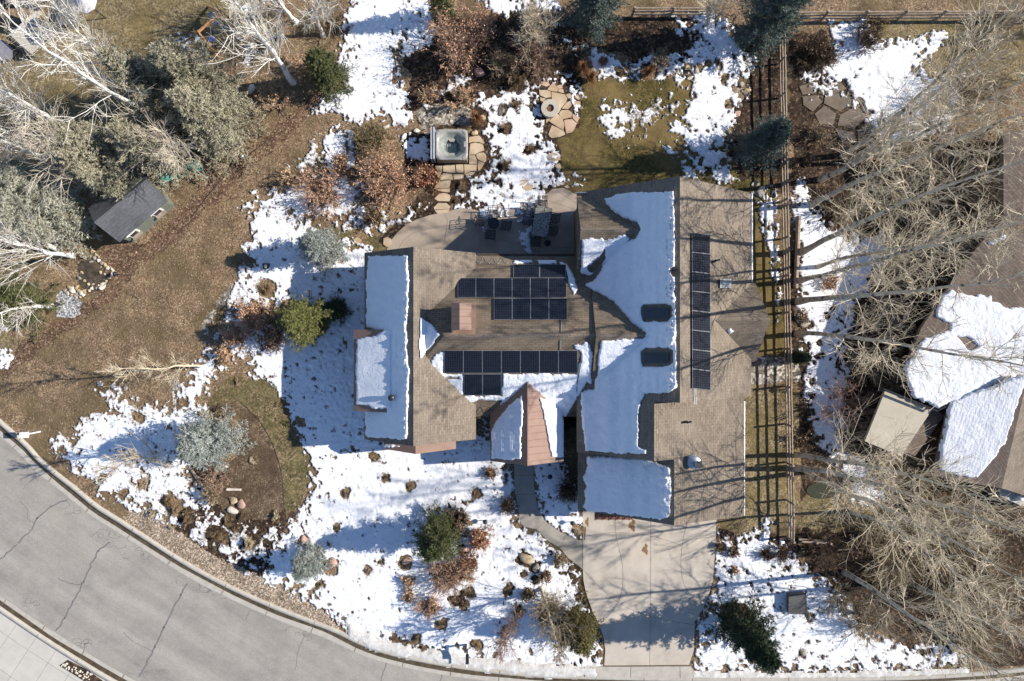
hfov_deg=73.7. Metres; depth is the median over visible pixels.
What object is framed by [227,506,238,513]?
boulder
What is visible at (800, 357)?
shrub
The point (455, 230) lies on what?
patio
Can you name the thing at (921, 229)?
bare thicket
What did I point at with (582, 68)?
ornamental grass
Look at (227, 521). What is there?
grass tuft
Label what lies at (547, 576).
bare shrub
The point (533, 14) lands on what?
bare tree
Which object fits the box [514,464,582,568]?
walkway
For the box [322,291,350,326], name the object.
spruce tree
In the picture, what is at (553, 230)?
patio chair
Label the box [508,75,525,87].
ornamental grass
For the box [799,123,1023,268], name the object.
aspen tree
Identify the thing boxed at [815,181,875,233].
bare thicket
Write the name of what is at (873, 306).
bare thicket
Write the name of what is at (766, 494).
side lawn
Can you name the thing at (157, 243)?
red mulch path
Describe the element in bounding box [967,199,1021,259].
bare thicket
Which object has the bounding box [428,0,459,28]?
spruce tree
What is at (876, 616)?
bare thicket
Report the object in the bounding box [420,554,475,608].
bare shrub
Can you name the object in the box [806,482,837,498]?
pit cover
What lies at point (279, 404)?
grass tuft
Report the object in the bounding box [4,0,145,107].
aspen tree
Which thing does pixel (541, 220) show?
dining table
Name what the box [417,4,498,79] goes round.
bare shrub
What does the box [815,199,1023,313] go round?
aspen tree
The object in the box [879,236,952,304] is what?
bare thicket
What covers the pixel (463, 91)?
bare shrub
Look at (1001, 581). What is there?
bare thicket
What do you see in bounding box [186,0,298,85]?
aspen tree
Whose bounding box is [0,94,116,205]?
bare tree
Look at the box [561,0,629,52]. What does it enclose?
spruce tree
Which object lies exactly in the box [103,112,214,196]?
spruce tree
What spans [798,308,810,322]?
bare shrub
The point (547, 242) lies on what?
umbrella base
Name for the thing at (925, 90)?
aspen tree
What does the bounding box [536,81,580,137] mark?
fire pit terrace
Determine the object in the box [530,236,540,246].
patio chair
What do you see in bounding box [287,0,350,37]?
aspen tree
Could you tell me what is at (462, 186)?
grass tuft
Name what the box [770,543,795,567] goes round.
bare shrub
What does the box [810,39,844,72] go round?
bare shrub
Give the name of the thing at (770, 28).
spruce tree
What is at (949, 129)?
bare thicket
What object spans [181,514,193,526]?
ornamental grass
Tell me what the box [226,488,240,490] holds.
fallen log
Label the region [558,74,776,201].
back lawn
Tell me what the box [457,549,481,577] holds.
bare shrub
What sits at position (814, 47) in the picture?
bare shrub
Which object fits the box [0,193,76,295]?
aspen tree
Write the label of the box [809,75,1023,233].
aspen tree
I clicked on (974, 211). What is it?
bare thicket
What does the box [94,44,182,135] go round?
spruce tree
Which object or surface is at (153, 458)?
bare tree
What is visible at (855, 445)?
bare thicket
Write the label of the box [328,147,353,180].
bare shrub
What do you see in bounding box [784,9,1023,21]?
rail fence
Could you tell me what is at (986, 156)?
bare thicket
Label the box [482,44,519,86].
bare shrub
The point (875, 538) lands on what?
bare thicket
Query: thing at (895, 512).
aspen tree
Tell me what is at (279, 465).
landscape edging
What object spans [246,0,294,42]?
bare shrub
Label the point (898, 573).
bare thicket
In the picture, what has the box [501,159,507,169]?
grass tuft
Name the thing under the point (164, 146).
bare tree
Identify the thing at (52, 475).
kerb
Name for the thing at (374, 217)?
bare shrub
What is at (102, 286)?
boulder
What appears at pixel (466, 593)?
grass tuft
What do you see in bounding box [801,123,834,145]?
bare shrub
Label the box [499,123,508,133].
grass tuft
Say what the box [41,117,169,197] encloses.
spruce tree
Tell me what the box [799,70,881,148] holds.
neighbour stone patio
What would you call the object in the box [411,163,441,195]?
bare shrub
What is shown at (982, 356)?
aspen tree
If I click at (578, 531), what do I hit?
grass tuft
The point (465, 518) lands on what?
bare shrub
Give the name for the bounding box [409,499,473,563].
spruce tree
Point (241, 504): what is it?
boulder
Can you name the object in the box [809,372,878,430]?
bare thicket
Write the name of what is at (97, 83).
aspen tree
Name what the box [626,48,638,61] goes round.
bare shrub
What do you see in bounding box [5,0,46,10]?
house
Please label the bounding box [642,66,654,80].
ornamental grass
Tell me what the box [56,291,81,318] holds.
grey gravel patch
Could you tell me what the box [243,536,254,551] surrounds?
ornamental grass
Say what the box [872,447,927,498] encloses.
bare thicket
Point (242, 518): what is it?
grass tuft
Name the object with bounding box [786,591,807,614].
utility box
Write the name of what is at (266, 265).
path light
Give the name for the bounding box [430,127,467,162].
hot tub
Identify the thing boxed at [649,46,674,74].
bare shrub
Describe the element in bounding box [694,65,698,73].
boulder
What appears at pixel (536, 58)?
bare shrub
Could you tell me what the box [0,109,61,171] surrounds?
aspen tree
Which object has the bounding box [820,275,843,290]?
bare shrub
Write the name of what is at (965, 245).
bare thicket
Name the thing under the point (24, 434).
post mailbox
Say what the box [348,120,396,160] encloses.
bare shrub
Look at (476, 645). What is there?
grass tuft
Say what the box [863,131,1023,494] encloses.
house
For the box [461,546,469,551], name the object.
boulder
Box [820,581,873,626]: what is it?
bare thicket
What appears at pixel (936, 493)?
bare thicket
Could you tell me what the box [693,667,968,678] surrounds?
roadside slush
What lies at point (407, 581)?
bare shrub
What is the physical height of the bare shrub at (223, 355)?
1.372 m
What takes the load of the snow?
on the ground at (72, 370)
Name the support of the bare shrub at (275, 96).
on the ground at (72, 370)
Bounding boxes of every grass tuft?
[147,509,154,517]
[220,533,227,543]
[223,514,232,527]
[235,377,241,385]
[239,511,247,522]
[271,510,279,520]
[274,401,284,407]
[280,418,290,427]
[437,619,446,626]
[458,179,465,189]
[460,588,470,596]
[470,640,480,651]
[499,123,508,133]
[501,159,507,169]
[510,100,518,107]
[526,146,534,152]
[574,527,582,533]
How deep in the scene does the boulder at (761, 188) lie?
42.52 m
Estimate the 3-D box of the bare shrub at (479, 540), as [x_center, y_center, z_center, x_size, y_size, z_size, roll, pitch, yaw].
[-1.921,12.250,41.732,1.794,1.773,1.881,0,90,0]
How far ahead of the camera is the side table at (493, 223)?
41.90 m
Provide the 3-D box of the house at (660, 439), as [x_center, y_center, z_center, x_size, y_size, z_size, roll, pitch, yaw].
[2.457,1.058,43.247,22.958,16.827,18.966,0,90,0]
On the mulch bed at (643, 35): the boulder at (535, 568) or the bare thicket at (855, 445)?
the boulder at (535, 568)
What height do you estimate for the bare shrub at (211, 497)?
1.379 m
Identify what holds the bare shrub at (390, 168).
on the ground at (72, 370)
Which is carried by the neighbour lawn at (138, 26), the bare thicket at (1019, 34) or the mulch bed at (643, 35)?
the bare thicket at (1019, 34)
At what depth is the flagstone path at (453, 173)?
42.55 m
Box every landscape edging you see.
[192,131,281,215]
[239,401,283,540]
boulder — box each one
[98,282,106,289]
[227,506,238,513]
[229,497,237,504]
[237,499,245,508]
[247,84,254,94]
[300,535,307,544]
[326,557,337,568]
[402,557,411,564]
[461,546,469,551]
[471,130,477,135]
[474,68,484,77]
[497,105,504,115]
[519,553,532,563]
[523,79,528,85]
[532,563,538,572]
[684,64,691,71]
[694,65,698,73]
[743,88,750,96]
[751,180,758,187]
[755,191,767,197]
[758,186,765,191]
[800,319,810,327]
[800,649,806,655]
[805,612,811,619]
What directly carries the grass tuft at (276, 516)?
on the mulch bed at (643, 35)
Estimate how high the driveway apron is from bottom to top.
0.190 m
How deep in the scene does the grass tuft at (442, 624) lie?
42.43 m
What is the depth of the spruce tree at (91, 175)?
38.47 m
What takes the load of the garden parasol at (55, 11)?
on the neighbour lawn at (138, 26)
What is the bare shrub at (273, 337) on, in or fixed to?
on the ground at (72, 370)
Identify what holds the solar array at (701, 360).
on the house at (660, 439)
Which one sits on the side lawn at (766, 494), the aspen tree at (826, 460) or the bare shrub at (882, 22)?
the aspen tree at (826, 460)
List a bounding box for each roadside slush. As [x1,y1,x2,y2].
[346,623,597,678]
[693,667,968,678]
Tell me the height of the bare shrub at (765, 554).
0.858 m
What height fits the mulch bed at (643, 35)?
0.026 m
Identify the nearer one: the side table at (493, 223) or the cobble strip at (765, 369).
the side table at (493, 223)
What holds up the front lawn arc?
on the ground at (72, 370)
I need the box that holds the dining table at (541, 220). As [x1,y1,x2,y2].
[531,205,551,237]
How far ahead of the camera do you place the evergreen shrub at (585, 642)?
40.26 m
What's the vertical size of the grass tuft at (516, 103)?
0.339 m
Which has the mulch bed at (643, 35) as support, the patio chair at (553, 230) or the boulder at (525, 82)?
the boulder at (525, 82)
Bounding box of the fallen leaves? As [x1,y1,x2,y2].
[0,66,327,452]
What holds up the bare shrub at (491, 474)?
on the ground at (72, 370)
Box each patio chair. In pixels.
[473,214,484,227]
[485,229,495,239]
[487,205,497,219]
[499,219,511,231]
[522,214,533,225]
[523,202,535,215]
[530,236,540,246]
[537,196,547,206]
[546,224,558,237]
[549,212,560,225]
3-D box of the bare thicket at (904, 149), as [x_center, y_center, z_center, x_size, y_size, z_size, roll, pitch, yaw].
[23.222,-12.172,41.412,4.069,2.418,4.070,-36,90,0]
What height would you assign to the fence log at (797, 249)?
0.266 m
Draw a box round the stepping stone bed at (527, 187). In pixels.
[500,152,570,197]
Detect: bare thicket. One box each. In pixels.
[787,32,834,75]
[804,524,854,579]
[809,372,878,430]
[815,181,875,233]
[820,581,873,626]
[832,418,879,469]
[835,328,905,394]
[839,600,910,658]
[845,500,915,567]
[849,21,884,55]
[857,168,922,221]
[858,532,924,600]
[859,111,929,176]
[864,285,916,348]
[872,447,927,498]
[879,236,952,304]
[881,190,964,256]
[884,364,915,400]
[887,494,964,580]
[893,137,981,216]
[904,320,919,352]
[911,74,989,149]
[913,560,985,622]
[915,461,979,529]
[918,221,1011,307]
[937,499,1015,584]
[944,39,1023,108]
[946,176,999,240]
[953,109,1021,182]
[956,594,1023,668]
[958,140,1021,229]
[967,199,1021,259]
[970,546,1023,625]
[986,0,1023,47]
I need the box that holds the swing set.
[177,5,235,59]
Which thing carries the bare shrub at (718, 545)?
on the ground at (72, 370)
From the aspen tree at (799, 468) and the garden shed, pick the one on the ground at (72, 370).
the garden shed
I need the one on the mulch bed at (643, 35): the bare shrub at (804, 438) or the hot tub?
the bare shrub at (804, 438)
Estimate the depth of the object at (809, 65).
41.92 m
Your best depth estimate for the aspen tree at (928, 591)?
36.63 m
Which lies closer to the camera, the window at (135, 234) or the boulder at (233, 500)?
the window at (135, 234)
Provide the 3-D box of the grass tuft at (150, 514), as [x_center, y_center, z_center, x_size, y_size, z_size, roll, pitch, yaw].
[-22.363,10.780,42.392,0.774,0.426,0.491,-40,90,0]
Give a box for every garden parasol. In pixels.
[49,0,84,25]
[74,0,105,18]
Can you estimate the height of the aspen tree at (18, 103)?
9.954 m
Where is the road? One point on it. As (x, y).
(205, 635)
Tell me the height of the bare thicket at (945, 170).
3.656 m
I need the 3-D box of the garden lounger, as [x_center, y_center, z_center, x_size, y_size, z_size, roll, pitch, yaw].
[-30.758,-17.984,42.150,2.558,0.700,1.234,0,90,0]
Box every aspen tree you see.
[0,0,164,159]
[0,50,61,154]
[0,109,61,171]
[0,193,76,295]
[0,194,76,267]
[0,292,53,341]
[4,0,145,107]
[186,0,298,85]
[220,0,298,29]
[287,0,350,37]
[793,394,1023,566]
[793,409,1017,548]
[794,210,1023,341]
[794,295,1023,412]
[797,185,1023,301]
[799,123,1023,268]
[803,453,1023,606]
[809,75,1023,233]
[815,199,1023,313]
[816,52,1023,205]
[825,1,1022,171]
[831,0,1023,160]
[838,465,1022,646]
[841,567,1023,680]
[905,561,1023,679]
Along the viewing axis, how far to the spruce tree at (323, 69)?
40.41 m
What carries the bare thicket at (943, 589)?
on the mulch bed at (643, 35)
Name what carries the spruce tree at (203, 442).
on the front soil bed at (260, 485)
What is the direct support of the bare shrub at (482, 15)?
on the mulch bed at (643, 35)
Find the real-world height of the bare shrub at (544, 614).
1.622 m
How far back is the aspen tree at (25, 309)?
39.38 m
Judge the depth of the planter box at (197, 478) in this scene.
42.43 m
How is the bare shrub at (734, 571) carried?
on the mulch bed at (643, 35)
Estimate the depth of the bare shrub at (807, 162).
41.96 m
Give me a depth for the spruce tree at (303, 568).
40.83 m
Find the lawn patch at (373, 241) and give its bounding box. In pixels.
[324,226,386,271]
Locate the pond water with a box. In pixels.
[78,256,109,292]
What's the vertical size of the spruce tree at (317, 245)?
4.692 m
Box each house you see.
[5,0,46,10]
[354,176,769,524]
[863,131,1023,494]
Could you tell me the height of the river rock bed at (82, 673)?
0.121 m
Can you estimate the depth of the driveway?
42.55 m
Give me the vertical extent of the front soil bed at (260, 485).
0.026 m
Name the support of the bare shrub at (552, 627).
on the ground at (72, 370)
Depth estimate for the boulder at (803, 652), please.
42.45 m
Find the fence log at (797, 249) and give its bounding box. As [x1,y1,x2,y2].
[793,216,800,287]
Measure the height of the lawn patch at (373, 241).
0.026 m
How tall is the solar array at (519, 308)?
2.434 m
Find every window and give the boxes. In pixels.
[127,229,142,239]
[151,208,166,218]
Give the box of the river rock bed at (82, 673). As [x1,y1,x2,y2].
[59,660,101,680]
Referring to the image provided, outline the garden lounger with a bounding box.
[0,37,35,60]
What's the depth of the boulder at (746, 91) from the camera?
42.49 m
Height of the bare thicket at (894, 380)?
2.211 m
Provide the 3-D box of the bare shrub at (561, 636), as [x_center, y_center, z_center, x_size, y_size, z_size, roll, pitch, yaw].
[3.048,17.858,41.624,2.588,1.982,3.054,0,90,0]
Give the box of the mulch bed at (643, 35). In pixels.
[171,11,1023,668]
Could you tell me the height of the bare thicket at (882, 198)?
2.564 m
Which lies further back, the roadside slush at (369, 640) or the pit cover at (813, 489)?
the pit cover at (813, 489)
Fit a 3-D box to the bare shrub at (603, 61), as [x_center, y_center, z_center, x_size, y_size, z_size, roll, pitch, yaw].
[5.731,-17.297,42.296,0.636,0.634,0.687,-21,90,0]
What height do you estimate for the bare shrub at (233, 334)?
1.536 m
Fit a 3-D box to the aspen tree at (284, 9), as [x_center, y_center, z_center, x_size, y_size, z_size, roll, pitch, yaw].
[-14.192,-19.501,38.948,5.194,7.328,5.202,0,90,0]
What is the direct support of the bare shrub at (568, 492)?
on the ground at (72, 370)
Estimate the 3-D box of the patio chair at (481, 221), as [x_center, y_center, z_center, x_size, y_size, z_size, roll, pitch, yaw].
[-1.996,-7.340,41.993,0.714,1.054,0.678,6,90,0]
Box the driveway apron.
[584,665,697,677]
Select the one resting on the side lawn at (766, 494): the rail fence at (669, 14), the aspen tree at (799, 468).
the aspen tree at (799, 468)
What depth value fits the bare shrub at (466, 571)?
41.84 m
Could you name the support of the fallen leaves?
on the ground at (72, 370)
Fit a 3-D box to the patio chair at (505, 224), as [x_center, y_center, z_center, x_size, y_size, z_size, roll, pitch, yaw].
[-0.380,-7.080,41.993,0.714,1.054,0.678,11,90,0]
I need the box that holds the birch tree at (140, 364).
[95,346,202,387]
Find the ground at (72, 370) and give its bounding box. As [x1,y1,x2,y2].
[0,0,1023,680]
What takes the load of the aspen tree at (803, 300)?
on the mulch bed at (643, 35)
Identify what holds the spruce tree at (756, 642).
on the mulch bed at (643, 35)
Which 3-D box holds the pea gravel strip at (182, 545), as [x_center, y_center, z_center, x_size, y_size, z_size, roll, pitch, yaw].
[-17.490,14.484,42.582,15.184,0.040,1.948,29,90,0]
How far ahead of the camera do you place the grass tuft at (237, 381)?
42.46 m
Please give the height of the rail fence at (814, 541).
1.100 m
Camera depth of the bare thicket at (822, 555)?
41.84 m
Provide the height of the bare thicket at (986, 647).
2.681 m
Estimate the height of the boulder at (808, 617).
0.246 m
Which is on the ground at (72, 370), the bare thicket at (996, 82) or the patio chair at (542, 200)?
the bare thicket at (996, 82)
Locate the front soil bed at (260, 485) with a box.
[201,401,284,519]
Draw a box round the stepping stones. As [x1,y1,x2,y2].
[338,237,390,263]
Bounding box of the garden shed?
[88,166,174,241]
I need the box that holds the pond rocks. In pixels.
[62,249,115,297]
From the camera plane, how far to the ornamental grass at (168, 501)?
42.26 m
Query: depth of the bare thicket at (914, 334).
41.84 m
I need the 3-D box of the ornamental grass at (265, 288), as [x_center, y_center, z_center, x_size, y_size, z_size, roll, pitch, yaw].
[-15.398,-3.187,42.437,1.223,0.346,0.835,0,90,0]
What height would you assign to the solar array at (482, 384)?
1.938 m
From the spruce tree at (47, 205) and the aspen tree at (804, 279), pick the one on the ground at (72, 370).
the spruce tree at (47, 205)
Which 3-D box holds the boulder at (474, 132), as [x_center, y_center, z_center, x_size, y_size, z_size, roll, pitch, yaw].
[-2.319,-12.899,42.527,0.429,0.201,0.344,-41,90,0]
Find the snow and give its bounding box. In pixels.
[0,0,966,672]
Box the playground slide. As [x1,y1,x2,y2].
[151,160,201,186]
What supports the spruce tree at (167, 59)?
on the ground at (72, 370)
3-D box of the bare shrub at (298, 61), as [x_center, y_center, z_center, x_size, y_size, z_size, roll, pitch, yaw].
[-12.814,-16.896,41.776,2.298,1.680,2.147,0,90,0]
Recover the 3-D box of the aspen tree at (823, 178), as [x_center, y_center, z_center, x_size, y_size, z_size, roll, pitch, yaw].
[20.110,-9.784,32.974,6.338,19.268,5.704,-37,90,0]
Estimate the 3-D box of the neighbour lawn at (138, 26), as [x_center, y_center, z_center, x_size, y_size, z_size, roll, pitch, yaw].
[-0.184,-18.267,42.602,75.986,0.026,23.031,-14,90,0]
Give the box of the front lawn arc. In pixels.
[206,376,309,519]
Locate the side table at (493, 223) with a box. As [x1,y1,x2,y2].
[488,218,498,228]
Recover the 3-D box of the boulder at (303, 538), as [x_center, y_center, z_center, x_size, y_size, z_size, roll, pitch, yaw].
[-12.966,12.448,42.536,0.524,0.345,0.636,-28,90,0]
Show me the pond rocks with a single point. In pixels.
(72, 289)
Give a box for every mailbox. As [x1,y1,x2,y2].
[19,431,40,437]
[464,644,468,667]
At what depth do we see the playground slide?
41.90 m
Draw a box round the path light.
[262,263,269,268]
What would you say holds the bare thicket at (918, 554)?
on the mulch bed at (643, 35)
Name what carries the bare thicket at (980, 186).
on the mulch bed at (643, 35)
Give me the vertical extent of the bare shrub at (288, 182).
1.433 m
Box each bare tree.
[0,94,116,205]
[86,92,217,183]
[88,433,184,502]
[509,0,560,64]
[693,0,746,30]
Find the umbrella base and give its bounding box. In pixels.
[544,240,550,245]
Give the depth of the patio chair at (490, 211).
42.08 m
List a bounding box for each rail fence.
[630,6,712,17]
[777,34,795,543]
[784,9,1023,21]
[798,537,831,544]
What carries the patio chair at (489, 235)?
on the patio at (455, 230)
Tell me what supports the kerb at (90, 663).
on the road
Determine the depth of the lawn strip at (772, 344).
42.59 m
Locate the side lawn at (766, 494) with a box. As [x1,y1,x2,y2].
[717,384,872,535]
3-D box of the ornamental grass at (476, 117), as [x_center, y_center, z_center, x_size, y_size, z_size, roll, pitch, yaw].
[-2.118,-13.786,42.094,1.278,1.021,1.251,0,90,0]
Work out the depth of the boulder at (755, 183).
42.51 m
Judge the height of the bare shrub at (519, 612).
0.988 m
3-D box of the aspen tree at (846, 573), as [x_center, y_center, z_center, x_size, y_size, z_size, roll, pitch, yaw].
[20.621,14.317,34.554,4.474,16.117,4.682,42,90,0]
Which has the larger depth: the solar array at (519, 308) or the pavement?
the pavement
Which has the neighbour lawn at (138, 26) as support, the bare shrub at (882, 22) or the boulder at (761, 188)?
the bare shrub at (882, 22)
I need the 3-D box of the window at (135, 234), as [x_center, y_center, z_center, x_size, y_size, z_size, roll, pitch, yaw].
[-22.964,-6.459,41.538,0.664,0.925,0.240,-42,90,0]
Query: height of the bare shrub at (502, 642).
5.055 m
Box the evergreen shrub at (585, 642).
[550,586,604,657]
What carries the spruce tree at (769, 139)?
on the mulch bed at (643, 35)
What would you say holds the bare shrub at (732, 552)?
on the mulch bed at (643, 35)
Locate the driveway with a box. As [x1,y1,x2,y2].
[583,510,715,664]
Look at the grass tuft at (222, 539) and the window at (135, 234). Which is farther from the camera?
the grass tuft at (222, 539)
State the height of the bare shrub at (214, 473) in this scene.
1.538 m
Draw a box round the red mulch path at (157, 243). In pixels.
[1,87,324,380]
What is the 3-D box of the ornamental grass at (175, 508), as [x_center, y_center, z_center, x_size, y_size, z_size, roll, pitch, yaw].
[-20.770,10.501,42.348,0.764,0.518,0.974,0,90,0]
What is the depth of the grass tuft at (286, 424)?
42.49 m
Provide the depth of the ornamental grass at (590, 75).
41.93 m
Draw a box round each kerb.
[0,419,1023,680]
[0,595,134,680]
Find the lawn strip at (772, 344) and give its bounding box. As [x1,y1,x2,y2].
[753,198,786,356]
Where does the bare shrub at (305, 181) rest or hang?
on the ground at (72, 370)
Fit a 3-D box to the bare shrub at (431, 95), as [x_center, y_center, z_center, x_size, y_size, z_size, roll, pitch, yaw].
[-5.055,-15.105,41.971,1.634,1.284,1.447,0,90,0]
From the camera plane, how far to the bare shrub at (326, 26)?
41.94 m
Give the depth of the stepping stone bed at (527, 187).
42.52 m
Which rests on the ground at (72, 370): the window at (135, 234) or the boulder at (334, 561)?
the boulder at (334, 561)
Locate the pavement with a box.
[0,613,104,680]
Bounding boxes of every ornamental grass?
[163,495,174,506]
[171,502,180,515]
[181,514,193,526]
[203,531,224,543]
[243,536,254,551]
[257,282,272,294]
[467,108,487,125]
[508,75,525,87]
[576,58,589,75]
[583,68,596,89]
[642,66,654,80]
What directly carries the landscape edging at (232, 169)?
on the red mulch path at (157, 243)
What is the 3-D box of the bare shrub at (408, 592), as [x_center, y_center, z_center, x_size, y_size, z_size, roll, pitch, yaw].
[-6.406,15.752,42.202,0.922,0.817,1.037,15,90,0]
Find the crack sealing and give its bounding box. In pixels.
[0,499,441,680]
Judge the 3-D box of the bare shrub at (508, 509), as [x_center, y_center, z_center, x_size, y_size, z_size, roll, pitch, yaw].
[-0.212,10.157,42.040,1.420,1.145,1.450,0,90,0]
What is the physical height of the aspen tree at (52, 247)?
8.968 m
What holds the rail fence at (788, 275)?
on the mulch bed at (643, 35)
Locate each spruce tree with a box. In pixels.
[0,144,102,260]
[0,265,64,342]
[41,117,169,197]
[70,162,137,200]
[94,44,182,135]
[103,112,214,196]
[142,34,266,144]
[161,80,269,178]
[173,404,255,471]
[274,290,353,351]
[290,538,338,584]
[294,225,351,282]
[300,46,359,108]
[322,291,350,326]
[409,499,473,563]
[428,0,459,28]
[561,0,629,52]
[708,587,782,675]
[724,111,792,177]
[727,0,814,74]
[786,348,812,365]
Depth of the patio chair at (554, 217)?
42.07 m
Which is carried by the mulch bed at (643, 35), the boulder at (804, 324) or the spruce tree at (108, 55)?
the boulder at (804, 324)
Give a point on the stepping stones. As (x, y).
(386, 241)
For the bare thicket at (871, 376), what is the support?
on the mulch bed at (643, 35)
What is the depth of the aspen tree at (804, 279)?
30.15 m
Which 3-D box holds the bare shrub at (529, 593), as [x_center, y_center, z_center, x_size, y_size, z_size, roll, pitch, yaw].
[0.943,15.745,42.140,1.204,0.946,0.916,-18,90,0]
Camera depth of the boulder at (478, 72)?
42.45 m
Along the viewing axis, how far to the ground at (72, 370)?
42.60 m
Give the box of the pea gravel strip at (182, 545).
[124,508,338,628]
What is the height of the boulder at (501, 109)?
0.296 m
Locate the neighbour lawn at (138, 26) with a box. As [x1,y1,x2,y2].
[0,0,1023,354]
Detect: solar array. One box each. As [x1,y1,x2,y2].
[445,350,576,394]
[458,264,566,319]
[692,233,710,389]
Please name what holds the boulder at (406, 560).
on the ground at (72, 370)
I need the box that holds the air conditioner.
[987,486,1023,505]
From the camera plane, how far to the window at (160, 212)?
41.78 m
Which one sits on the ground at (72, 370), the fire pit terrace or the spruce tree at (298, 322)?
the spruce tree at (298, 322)
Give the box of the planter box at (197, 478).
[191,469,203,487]
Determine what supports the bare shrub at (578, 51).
on the ground at (72, 370)
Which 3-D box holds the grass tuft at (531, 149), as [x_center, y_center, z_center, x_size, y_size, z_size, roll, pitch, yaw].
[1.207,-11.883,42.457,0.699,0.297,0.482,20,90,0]
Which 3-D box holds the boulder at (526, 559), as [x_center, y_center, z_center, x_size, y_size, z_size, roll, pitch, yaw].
[0.846,13.541,42.526,0.925,0.388,0.609,13,90,0]
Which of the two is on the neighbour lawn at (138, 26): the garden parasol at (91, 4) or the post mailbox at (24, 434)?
the garden parasol at (91, 4)
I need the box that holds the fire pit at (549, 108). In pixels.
[541,99,558,118]
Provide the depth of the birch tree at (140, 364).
37.74 m
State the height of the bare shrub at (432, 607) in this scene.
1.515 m
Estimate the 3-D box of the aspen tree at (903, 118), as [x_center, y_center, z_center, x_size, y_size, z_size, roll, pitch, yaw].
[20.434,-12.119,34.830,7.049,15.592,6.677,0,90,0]
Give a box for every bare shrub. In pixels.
[197,484,219,505]
[199,460,236,491]
[212,345,232,365]
[214,321,253,349]
[234,295,274,337]
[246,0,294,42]
[254,77,294,114]
[254,321,287,353]
[273,163,311,191]
[279,160,353,220]
[283,47,308,81]
[310,0,344,41]
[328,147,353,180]
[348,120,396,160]
[351,136,429,213]
[360,203,385,228]
[400,574,415,589]
[400,587,414,605]
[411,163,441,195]
[411,593,444,623]
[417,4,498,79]
[417,83,441,104]
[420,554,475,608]
[436,82,480,112]
[444,501,476,535]
[445,557,478,591]
[454,0,500,42]
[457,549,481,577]
[467,524,494,554]
[480,465,498,481]
[481,607,525,665]
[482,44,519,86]
[497,494,519,516]
[504,17,563,85]
[509,601,525,621]
[519,586,536,603]
[524,583,589,669]
[529,590,567,628]
[537,568,552,585]
[546,611,582,658]
[553,474,577,509]
[553,549,569,568]
[576,44,588,59]
[599,57,607,65]
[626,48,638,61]
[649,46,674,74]
[715,541,725,554]
[729,544,741,558]
[731,566,739,575]
[758,546,775,563]
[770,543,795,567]
[793,151,821,178]
[794,426,818,451]
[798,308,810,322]
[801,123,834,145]
[804,23,837,65]
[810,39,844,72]
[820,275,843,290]
[860,10,892,35]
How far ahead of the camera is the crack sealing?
42.58 m
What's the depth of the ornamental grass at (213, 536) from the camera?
42.31 m
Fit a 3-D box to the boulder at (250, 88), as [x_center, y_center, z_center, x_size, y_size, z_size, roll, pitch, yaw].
[-16.234,-15.607,42.540,0.495,0.347,0.722,0,90,0]
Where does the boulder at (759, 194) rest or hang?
on the back lawn at (594, 155)
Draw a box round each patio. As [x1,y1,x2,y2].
[10,10,57,53]
[387,188,576,255]
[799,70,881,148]
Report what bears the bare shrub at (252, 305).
on the ground at (72, 370)
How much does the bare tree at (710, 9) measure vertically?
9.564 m
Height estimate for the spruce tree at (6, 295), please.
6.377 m
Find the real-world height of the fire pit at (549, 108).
0.450 m
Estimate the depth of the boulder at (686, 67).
42.49 m
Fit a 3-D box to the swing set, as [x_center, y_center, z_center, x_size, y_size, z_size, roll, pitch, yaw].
[-18.858,-18.778,41.480,2.672,2.326,3.294,37,90,0]
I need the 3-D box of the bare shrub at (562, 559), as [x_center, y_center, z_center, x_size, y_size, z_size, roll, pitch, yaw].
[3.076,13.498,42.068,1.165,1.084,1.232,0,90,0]
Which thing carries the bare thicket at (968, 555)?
on the mulch bed at (643, 35)
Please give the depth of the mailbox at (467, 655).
41.50 m
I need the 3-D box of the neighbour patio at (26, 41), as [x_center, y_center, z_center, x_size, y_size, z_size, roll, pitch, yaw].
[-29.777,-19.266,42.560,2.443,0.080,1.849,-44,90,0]
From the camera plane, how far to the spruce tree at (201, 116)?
38.76 m
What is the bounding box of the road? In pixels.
[0,437,482,680]
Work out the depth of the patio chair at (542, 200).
42.08 m
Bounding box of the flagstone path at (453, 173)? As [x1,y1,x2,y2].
[430,134,486,213]
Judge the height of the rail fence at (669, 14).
1.302 m
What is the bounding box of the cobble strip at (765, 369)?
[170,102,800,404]
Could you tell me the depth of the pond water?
42.56 m

